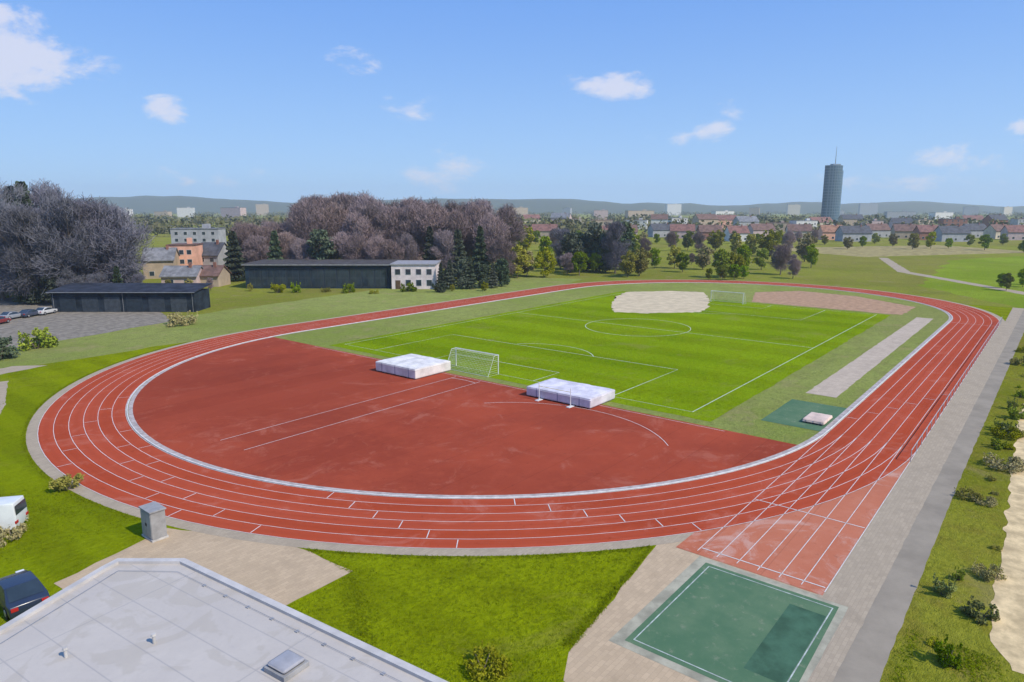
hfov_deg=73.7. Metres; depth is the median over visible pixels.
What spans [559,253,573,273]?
bare tree
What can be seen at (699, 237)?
bare tree
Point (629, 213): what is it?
apartment block
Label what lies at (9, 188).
evergreen tree
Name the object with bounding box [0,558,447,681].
clubhouse
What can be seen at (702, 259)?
leafy tree
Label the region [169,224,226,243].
house
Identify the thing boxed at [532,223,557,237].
house
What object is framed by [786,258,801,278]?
bare tree
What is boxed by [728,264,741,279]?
leafy tree
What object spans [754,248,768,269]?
leafy tree
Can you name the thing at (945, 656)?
shrub
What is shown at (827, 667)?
side path
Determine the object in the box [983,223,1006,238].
house
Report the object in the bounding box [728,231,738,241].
leafy tree
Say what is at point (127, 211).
bare tree
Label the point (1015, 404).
shrub
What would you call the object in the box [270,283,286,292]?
shrub
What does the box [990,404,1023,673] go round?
sandy path
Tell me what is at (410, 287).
shrub
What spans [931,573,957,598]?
shrub
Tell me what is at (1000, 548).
shrub
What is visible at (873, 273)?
ground
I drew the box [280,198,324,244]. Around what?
bare tree
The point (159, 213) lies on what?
apartment block
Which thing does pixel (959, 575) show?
shrub
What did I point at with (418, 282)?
window
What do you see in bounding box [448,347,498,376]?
football goal
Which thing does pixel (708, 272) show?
leafy tree
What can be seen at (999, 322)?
track railing
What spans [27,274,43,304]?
evergreen tree
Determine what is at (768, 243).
leafy tree
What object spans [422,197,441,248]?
bare tree
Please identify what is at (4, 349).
shrub
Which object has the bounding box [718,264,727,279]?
leafy tree
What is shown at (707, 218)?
house
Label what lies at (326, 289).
shrub
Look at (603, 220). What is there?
house
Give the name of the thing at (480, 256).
evergreen tree
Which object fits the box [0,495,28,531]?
parked van
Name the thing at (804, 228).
house
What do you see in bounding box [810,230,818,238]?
bare tree
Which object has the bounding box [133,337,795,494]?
takeoff area
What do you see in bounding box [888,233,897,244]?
leafy tree
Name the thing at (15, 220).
bare tree
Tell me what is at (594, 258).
leafy tree
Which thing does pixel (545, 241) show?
leafy tree
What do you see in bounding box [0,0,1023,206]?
sky
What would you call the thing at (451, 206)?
bare tree
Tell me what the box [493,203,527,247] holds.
bare tree
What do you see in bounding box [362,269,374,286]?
window
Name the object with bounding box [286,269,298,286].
window
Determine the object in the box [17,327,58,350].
shrub
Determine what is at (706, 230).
house
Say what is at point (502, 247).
bare tree
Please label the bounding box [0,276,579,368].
dry grass
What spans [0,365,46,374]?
path
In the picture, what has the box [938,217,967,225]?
house
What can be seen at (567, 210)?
apartment block
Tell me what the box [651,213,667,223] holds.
house
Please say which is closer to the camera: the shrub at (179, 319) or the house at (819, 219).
the shrub at (179, 319)
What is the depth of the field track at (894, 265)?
208.54 m
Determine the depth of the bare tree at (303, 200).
230.12 m
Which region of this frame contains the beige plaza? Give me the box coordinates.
[54,528,349,604]
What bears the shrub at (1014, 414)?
on the verge
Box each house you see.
[142,245,179,278]
[159,262,203,282]
[167,238,202,264]
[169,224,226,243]
[199,262,231,286]
[201,240,227,267]
[522,214,540,222]
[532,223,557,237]
[550,212,571,221]
[590,218,612,225]
[626,218,647,228]
[630,224,637,239]
[647,222,673,236]
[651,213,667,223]
[668,216,687,223]
[669,223,694,238]
[692,213,718,230]
[696,224,722,239]
[717,214,736,228]
[723,224,749,240]
[732,215,759,225]
[748,222,775,236]
[767,221,790,231]
[785,223,811,238]
[789,218,818,229]
[809,216,833,224]
[817,224,842,239]
[835,224,872,241]
[838,214,863,225]
[861,219,883,224]
[864,222,890,236]
[889,217,913,227]
[890,223,917,238]
[912,224,937,239]
[913,218,932,224]
[933,224,971,241]
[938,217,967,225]
[961,215,983,223]
[962,223,986,237]
[982,214,1008,226]
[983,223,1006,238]
[1000,225,1023,239]
[1010,217,1023,224]
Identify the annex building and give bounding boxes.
[390,260,440,288]
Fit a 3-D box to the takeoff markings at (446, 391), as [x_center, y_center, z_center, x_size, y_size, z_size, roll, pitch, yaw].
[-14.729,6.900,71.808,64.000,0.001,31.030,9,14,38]
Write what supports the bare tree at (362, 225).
on the ground at (873, 273)
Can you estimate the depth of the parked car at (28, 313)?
131.13 m
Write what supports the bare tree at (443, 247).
on the ground at (873, 273)
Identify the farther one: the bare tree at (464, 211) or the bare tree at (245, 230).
the bare tree at (464, 211)
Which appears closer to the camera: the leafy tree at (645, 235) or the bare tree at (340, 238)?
the bare tree at (340, 238)
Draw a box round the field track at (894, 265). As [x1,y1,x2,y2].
[879,258,1023,294]
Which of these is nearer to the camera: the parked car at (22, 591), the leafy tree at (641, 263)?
the parked car at (22, 591)
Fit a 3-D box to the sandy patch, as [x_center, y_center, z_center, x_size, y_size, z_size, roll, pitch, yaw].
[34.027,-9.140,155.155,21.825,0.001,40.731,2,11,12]
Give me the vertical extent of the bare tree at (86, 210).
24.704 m
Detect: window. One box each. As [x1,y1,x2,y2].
[249,269,261,286]
[261,269,273,286]
[274,269,286,286]
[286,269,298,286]
[299,269,311,286]
[312,269,323,286]
[324,269,336,286]
[337,269,348,286]
[349,269,361,286]
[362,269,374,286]
[375,269,386,286]
[395,269,400,274]
[405,269,410,274]
[416,269,421,274]
[416,280,421,285]
[426,269,431,274]
[426,280,431,285]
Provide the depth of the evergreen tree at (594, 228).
226.09 m
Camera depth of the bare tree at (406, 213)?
208.73 m
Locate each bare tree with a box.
[0,181,29,290]
[0,200,38,300]
[0,200,42,294]
[0,204,62,303]
[6,178,78,227]
[21,190,104,293]
[21,205,72,288]
[29,178,90,267]
[48,192,126,282]
[56,266,85,286]
[71,199,155,282]
[84,272,108,282]
[102,203,140,274]
[129,273,144,282]
[206,277,213,289]
[227,221,249,245]
[227,221,269,266]
[240,233,268,267]
[253,224,278,259]
[258,220,272,227]
[262,218,289,249]
[278,231,303,258]
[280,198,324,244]
[285,194,325,220]
[290,237,315,258]
[293,213,341,255]
[307,193,333,212]
[317,201,348,258]
[321,195,339,207]
[325,190,358,221]
[326,231,357,258]
[336,190,373,210]
[338,210,385,242]
[340,231,369,258]
[347,192,391,214]
[355,204,398,256]
[363,234,388,259]
[374,204,412,258]
[381,239,404,259]
[382,199,398,241]
[389,203,425,259]
[394,233,419,259]
[395,197,427,248]
[410,202,463,259]
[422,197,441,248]
[429,229,454,277]
[436,209,471,261]
[442,199,464,214]
[458,202,479,260]
[461,202,493,260]
[465,197,493,244]
[472,212,512,265]
[488,235,517,276]
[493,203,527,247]
[549,227,557,244]
[549,227,568,268]
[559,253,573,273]
[600,219,630,273]
[640,237,652,251]
[664,232,676,250]
[689,253,694,263]
[691,231,705,248]
[770,243,792,274]
[781,229,796,248]
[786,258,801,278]
[795,230,802,242]
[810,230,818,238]
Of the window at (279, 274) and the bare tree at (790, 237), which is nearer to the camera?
the window at (279, 274)
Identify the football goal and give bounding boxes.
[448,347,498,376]
[711,290,745,303]
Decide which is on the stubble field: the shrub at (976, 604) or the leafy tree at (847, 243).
the leafy tree at (847, 243)
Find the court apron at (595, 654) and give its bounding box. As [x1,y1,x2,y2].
[563,541,817,681]
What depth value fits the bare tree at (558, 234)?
234.89 m
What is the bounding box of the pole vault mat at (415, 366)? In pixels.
[376,354,450,379]
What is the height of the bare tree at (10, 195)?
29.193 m
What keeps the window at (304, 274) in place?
in the sports hall
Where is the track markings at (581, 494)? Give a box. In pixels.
[37,280,999,591]
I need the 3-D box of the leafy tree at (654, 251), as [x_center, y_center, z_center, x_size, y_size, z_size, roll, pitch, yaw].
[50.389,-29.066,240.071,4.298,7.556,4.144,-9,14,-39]
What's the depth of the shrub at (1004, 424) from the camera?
63.79 m
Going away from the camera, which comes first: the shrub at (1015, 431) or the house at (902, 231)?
the shrub at (1015, 431)
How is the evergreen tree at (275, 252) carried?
on the ground at (873, 273)
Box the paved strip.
[806,317,931,397]
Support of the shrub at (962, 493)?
on the verge
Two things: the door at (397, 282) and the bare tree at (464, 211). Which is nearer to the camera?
the door at (397, 282)
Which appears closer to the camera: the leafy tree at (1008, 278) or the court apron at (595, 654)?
the court apron at (595, 654)
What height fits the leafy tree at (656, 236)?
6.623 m
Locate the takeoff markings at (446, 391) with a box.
[223,346,721,449]
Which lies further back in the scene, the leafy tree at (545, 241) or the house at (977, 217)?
the house at (977, 217)
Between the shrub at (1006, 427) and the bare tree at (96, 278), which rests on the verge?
the shrub at (1006, 427)
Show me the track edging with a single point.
(40, 458)
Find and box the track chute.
[677,452,915,594]
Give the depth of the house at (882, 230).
508.74 m
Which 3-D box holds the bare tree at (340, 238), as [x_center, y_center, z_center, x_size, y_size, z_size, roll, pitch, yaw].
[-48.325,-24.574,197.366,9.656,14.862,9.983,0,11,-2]
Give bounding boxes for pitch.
[330,291,889,421]
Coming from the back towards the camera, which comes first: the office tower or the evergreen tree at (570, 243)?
the office tower
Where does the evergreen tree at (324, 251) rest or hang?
on the ground at (873, 273)
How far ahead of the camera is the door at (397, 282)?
177.97 m
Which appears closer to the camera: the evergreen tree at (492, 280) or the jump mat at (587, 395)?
the jump mat at (587, 395)
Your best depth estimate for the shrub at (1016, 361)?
91.16 m
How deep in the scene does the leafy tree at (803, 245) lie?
267.98 m
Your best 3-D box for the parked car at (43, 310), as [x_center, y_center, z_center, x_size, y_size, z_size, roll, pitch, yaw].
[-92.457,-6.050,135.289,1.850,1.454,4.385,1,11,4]
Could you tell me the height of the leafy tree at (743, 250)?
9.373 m
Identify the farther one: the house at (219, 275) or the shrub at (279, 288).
the house at (219, 275)
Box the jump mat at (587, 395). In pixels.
[526,378,614,408]
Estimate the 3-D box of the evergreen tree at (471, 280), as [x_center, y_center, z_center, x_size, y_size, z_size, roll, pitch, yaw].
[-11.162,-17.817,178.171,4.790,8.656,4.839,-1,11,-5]
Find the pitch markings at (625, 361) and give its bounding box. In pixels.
[346,293,874,411]
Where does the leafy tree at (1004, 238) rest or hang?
on the ground at (873, 273)
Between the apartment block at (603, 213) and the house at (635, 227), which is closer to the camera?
the house at (635, 227)
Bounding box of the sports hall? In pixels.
[241,259,401,287]
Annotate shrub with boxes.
[0,336,20,359]
[0,514,29,547]
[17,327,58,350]
[48,473,83,490]
[166,310,197,327]
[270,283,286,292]
[290,281,300,292]
[321,287,331,291]
[342,283,354,292]
[369,289,378,293]
[400,282,416,291]
[432,281,446,292]
[462,640,511,680]
[926,636,944,646]
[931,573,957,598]
[934,634,962,669]
[952,566,965,580]
[954,486,983,501]
[959,595,1000,625]
[970,556,1006,581]
[971,494,997,507]
[983,452,1023,473]
[985,474,996,480]
[989,542,1002,551]
[990,424,1021,440]
[990,437,1007,450]
[994,417,1012,429]
[1001,421,1018,434]
[1002,442,1015,449]
[1006,398,1018,408]
[1007,404,1023,419]
[1009,357,1023,364]
[1014,346,1023,352]
[1015,389,1023,397]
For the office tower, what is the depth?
876.67 m
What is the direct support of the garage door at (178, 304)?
in the garage row
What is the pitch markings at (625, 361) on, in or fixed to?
on the pitch
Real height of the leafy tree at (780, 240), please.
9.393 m
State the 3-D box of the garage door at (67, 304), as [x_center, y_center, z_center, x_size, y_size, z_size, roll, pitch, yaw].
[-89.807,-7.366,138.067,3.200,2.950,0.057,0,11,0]
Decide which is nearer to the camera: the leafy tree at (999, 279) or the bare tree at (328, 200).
the leafy tree at (999, 279)
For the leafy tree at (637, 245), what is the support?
on the ground at (873, 273)
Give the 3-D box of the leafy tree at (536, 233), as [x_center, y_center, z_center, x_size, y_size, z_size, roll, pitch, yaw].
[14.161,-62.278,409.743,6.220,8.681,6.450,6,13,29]
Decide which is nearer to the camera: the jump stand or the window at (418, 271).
the jump stand
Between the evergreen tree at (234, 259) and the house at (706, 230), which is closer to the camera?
the evergreen tree at (234, 259)
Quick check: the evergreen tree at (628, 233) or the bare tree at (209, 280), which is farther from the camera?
the evergreen tree at (628, 233)
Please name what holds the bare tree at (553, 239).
on the ground at (873, 273)
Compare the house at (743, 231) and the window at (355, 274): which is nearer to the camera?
the window at (355, 274)
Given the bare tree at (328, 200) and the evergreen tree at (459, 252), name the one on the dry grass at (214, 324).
the evergreen tree at (459, 252)
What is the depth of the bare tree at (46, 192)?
175.76 m
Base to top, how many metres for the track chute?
0.001 m
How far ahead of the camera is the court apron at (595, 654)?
33.35 m
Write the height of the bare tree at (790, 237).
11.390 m
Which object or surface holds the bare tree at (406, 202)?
on the ground at (873, 273)
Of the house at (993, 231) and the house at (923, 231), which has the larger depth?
the house at (993, 231)
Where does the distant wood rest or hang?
on the ground at (873, 273)
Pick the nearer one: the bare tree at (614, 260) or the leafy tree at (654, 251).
the bare tree at (614, 260)
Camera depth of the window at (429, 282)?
177.86 m
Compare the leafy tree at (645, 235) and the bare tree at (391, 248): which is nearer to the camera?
the bare tree at (391, 248)
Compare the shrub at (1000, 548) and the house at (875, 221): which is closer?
the shrub at (1000, 548)
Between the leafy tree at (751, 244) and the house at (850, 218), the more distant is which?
the house at (850, 218)
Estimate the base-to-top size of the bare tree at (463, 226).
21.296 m
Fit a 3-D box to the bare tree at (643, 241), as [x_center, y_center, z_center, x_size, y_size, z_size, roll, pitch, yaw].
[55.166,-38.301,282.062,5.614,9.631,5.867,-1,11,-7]
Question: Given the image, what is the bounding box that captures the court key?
[744,604,825,681]
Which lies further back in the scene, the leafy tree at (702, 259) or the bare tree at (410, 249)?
the leafy tree at (702, 259)
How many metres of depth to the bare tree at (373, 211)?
207.58 m
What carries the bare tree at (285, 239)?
on the ground at (873, 273)
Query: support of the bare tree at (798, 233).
on the ground at (873, 273)
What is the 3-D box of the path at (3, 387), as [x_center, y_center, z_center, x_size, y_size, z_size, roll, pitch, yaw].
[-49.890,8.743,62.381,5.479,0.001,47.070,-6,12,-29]
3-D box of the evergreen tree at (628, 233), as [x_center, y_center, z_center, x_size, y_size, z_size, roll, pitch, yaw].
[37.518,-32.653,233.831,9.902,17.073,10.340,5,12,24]
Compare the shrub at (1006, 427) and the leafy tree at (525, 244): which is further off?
the leafy tree at (525, 244)
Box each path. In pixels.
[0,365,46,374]
[0,381,8,413]
[807,308,1023,681]
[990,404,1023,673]
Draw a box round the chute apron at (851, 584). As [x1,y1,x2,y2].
[817,324,1006,609]
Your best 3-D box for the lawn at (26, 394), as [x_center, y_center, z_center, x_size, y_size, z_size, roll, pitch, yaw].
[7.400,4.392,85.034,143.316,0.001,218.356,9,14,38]
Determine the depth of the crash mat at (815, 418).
66.44 m
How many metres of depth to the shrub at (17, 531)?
42.69 m
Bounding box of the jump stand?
[535,382,573,407]
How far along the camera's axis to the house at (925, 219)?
793.35 m
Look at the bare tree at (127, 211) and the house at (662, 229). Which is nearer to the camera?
the bare tree at (127, 211)
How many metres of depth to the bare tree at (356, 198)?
234.61 m
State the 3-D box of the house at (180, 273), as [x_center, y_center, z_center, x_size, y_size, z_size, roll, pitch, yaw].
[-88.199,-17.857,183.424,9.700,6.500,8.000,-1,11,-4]
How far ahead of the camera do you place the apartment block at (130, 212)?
1362.22 m
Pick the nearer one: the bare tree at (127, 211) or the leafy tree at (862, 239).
the bare tree at (127, 211)
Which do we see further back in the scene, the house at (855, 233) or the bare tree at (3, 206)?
the house at (855, 233)
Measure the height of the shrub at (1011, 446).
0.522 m
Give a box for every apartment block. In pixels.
[121,208,132,215]
[154,211,171,216]
[177,207,194,216]
[220,207,246,217]
[256,204,268,214]
[512,207,527,215]
[562,207,571,213]
[594,209,607,219]
[625,210,653,217]
[665,204,681,214]
[711,210,733,214]
[749,207,759,215]
[786,204,800,214]
[858,203,877,214]
[884,211,915,217]
[929,211,953,218]
[962,206,978,214]
[999,206,1012,214]
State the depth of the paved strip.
92.59 m
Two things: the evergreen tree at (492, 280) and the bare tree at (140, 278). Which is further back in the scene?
the evergreen tree at (492, 280)
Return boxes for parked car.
[0,311,22,318]
[0,316,10,322]
[0,569,49,619]
[19,309,40,317]
[36,307,57,314]
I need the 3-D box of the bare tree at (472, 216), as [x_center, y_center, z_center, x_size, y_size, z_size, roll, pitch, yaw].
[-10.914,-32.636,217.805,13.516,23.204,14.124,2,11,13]
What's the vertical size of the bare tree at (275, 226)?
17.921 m
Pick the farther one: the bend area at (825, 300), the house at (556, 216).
the house at (556, 216)
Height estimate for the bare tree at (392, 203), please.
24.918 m
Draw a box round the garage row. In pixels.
[46,283,211,311]
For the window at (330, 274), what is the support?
in the sports hall
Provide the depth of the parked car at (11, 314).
128.47 m
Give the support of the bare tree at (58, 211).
on the car park
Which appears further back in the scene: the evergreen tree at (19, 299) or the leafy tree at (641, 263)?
the leafy tree at (641, 263)
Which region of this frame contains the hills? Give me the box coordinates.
[1,195,1023,213]
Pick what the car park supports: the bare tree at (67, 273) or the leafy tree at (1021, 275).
the bare tree at (67, 273)
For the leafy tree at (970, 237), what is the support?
on the ground at (873, 273)
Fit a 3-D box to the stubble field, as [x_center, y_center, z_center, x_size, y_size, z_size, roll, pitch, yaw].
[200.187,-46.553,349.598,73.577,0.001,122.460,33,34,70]
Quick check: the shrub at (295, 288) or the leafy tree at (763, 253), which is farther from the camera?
the leafy tree at (763, 253)
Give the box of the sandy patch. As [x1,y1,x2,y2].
[611,291,709,312]
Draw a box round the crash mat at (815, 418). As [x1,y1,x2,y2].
[802,412,832,425]
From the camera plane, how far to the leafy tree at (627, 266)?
207.65 m
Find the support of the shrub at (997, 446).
on the verge
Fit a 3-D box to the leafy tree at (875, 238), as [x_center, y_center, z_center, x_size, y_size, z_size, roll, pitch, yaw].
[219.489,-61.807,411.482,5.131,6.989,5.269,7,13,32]
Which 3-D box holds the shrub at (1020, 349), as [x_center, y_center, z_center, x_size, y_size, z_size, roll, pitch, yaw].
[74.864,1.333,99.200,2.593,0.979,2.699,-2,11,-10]
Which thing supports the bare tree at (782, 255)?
on the ground at (873, 273)
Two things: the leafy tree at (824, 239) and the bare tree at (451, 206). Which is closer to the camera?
the bare tree at (451, 206)
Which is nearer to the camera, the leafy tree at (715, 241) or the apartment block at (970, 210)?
the leafy tree at (715, 241)
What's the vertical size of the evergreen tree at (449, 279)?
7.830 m
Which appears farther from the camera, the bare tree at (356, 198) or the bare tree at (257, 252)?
the bare tree at (356, 198)
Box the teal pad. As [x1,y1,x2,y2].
[761,399,846,430]
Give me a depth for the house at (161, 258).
204.87 m
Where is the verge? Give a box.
[880,333,1023,681]
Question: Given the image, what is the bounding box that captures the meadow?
[918,256,1023,307]
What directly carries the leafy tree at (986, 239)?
on the stubble field
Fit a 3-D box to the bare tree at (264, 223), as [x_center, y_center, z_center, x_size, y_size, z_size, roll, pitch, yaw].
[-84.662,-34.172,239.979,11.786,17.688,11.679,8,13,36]
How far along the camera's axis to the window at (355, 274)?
179.01 m
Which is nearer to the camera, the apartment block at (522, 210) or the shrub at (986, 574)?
the shrub at (986, 574)
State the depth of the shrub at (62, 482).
50.26 m
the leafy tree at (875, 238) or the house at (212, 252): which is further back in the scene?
the leafy tree at (875, 238)
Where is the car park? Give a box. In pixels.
[0,298,168,347]
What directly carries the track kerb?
on the running track at (474, 522)
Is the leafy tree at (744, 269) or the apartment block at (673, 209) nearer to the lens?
the leafy tree at (744, 269)
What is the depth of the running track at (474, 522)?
51.69 m
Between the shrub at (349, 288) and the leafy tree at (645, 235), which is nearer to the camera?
the shrub at (349, 288)
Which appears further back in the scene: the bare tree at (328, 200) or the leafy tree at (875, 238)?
the leafy tree at (875, 238)
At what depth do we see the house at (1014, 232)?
462.22 m
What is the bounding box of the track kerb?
[126,282,951,498]
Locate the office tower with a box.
[821,149,843,224]
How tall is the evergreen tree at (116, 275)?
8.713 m
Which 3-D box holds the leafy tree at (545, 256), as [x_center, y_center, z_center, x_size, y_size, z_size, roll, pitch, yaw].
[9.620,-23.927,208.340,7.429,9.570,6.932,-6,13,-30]
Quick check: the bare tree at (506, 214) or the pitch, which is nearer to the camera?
the pitch
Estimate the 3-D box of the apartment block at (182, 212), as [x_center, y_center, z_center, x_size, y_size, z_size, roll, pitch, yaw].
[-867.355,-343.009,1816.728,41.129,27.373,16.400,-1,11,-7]
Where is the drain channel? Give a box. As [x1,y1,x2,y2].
[128,283,950,496]
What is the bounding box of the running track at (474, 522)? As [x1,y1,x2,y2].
[38,280,998,548]
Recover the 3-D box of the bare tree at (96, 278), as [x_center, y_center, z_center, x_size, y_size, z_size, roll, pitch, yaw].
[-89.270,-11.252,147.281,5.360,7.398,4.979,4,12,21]
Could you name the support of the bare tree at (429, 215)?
on the ground at (873, 273)
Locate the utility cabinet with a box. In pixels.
[138,501,168,542]
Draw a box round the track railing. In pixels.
[910,317,1001,461]
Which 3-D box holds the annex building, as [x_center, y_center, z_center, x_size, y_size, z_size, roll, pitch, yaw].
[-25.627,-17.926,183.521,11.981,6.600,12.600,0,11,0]
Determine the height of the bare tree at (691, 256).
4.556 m
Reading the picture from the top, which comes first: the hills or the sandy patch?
the hills
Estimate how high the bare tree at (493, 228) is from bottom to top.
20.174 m
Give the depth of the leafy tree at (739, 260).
207.64 m
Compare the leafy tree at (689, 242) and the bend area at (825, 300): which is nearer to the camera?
the bend area at (825, 300)
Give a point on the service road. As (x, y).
(867, 655)
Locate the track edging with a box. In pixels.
[26,280,1004,555]
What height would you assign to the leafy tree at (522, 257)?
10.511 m
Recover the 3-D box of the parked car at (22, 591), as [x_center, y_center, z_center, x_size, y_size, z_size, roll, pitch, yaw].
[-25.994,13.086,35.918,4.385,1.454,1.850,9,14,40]
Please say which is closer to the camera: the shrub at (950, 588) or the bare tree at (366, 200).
the shrub at (950, 588)
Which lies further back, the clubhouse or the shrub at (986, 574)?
the shrub at (986, 574)
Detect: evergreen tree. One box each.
[3,185,14,203]
[12,181,33,208]
[12,267,30,303]
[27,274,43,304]
[39,274,60,303]
[112,266,122,282]
[223,231,245,280]
[266,230,283,259]
[305,229,338,259]
[422,226,438,259]
[435,263,446,287]
[444,260,456,287]
[445,229,466,277]
[454,259,470,288]
[462,256,478,288]
[472,226,489,277]
[475,264,489,286]
[488,263,499,287]
[494,258,509,285]
[558,232,583,272]
[572,231,582,240]
[576,233,596,270]
[582,222,608,270]
[592,233,616,271]
[608,220,635,269]
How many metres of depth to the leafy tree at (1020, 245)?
329.95 m
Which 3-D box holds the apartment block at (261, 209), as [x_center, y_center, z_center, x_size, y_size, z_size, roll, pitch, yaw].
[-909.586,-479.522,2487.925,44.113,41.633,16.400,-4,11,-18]
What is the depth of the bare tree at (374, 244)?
194.33 m
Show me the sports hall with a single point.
(335, 273)
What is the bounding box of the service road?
[833,310,1023,681]
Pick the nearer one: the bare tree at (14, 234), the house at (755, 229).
the bare tree at (14, 234)
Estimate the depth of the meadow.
205.62 m
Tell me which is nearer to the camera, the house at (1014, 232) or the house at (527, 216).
the house at (1014, 232)
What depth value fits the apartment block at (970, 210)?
2126.28 m
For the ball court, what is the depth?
34.22 m
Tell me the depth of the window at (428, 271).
177.34 m
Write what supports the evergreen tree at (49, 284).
on the car park
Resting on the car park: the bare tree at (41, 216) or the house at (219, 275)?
the bare tree at (41, 216)
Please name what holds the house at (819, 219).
on the ground at (873, 273)
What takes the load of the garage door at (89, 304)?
in the garage row
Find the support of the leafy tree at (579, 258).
on the ground at (873, 273)
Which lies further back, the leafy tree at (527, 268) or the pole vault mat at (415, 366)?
the leafy tree at (527, 268)
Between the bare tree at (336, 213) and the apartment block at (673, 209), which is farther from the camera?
the apartment block at (673, 209)
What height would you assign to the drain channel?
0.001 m
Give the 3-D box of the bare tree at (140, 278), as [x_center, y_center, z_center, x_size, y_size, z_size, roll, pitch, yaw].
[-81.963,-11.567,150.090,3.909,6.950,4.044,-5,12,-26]
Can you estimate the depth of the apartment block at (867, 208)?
2421.89 m
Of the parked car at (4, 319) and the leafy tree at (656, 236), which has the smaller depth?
the parked car at (4, 319)
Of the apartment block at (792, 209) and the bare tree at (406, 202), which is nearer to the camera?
the bare tree at (406, 202)
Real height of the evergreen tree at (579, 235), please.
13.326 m
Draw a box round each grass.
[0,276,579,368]
[276,283,948,447]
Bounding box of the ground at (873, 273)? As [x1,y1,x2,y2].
[0,214,1023,315]
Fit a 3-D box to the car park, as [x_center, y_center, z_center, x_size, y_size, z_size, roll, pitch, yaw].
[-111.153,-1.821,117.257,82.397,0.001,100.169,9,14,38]
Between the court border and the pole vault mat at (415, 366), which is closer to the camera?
the court border
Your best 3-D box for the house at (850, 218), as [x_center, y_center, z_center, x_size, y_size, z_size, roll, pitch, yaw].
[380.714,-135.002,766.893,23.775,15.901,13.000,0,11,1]
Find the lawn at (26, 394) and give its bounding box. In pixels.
[0,304,1011,681]
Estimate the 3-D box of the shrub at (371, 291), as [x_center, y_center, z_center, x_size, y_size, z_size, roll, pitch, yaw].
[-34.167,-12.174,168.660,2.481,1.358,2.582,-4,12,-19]
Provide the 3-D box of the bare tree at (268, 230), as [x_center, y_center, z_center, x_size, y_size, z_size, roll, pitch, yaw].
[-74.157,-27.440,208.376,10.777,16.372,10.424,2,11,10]
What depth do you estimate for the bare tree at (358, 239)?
194.80 m
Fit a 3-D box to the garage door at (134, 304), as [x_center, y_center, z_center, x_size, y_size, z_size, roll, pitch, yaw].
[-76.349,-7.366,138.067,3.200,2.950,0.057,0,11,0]
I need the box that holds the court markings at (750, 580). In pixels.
[633,566,832,681]
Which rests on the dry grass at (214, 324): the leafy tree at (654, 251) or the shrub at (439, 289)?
the shrub at (439, 289)
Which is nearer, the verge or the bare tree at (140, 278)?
the verge
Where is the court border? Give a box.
[609,556,847,681]
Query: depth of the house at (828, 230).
465.94 m
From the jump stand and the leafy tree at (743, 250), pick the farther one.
the leafy tree at (743, 250)
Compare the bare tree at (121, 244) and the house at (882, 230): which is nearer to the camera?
the bare tree at (121, 244)
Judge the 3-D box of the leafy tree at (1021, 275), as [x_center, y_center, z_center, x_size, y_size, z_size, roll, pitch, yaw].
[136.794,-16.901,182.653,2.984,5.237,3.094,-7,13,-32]
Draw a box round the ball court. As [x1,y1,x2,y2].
[625,563,838,681]
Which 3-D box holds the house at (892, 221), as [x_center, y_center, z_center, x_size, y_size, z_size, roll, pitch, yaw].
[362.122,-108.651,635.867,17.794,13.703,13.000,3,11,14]
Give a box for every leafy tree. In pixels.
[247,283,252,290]
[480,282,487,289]
[509,244,532,276]
[515,225,534,248]
[519,251,534,275]
[533,230,540,243]
[534,247,556,276]
[538,235,553,252]
[571,251,588,275]
[587,253,602,272]
[618,250,638,276]
[629,228,640,252]
[629,247,651,275]
[637,231,648,244]
[650,247,661,265]
[653,233,660,243]
[667,245,680,267]
[675,252,689,271]
[682,230,694,249]
[693,245,714,269]
[705,268,712,278]
[706,229,725,249]
[711,248,730,277]
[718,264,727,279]
[727,252,745,273]
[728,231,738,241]
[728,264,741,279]
[730,233,741,251]
[736,245,751,265]
[739,265,749,278]
[745,233,757,253]
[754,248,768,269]
[757,229,779,251]
[773,230,782,243]
[795,232,817,261]
[803,244,818,264]
[820,234,828,244]
[843,236,853,248]
[858,236,866,246]
[872,233,880,243]
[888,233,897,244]
[907,233,920,248]
[926,232,936,247]
[944,238,952,248]
[966,234,975,245]
[978,234,992,249]
[996,273,1004,287]
[999,233,1008,243]
[1000,272,1014,289]
[1018,240,1023,251]
[1018,268,1023,286]
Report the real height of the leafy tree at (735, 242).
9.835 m
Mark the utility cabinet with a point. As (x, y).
(153, 522)
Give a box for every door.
[59,297,76,311]
[81,297,98,311]
[104,297,120,311]
[126,297,142,311]
[148,297,164,311]
[170,297,186,311]
[395,280,400,288]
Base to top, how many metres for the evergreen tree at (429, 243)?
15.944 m
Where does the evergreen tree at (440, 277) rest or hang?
on the dry grass at (214, 324)
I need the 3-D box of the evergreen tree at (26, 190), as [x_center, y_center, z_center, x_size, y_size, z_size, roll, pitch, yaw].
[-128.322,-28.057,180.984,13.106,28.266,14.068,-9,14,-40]
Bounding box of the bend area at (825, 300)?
[752,291,914,314]
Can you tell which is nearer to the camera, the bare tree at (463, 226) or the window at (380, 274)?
the window at (380, 274)
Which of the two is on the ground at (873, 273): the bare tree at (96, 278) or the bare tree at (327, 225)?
the bare tree at (327, 225)
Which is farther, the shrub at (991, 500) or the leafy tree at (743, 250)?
the leafy tree at (743, 250)
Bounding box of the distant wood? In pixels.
[126,211,1023,236]
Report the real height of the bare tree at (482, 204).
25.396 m
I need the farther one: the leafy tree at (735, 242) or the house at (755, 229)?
the house at (755, 229)
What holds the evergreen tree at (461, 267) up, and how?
on the dry grass at (214, 324)
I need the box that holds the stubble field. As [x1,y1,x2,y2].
[792,245,1023,256]

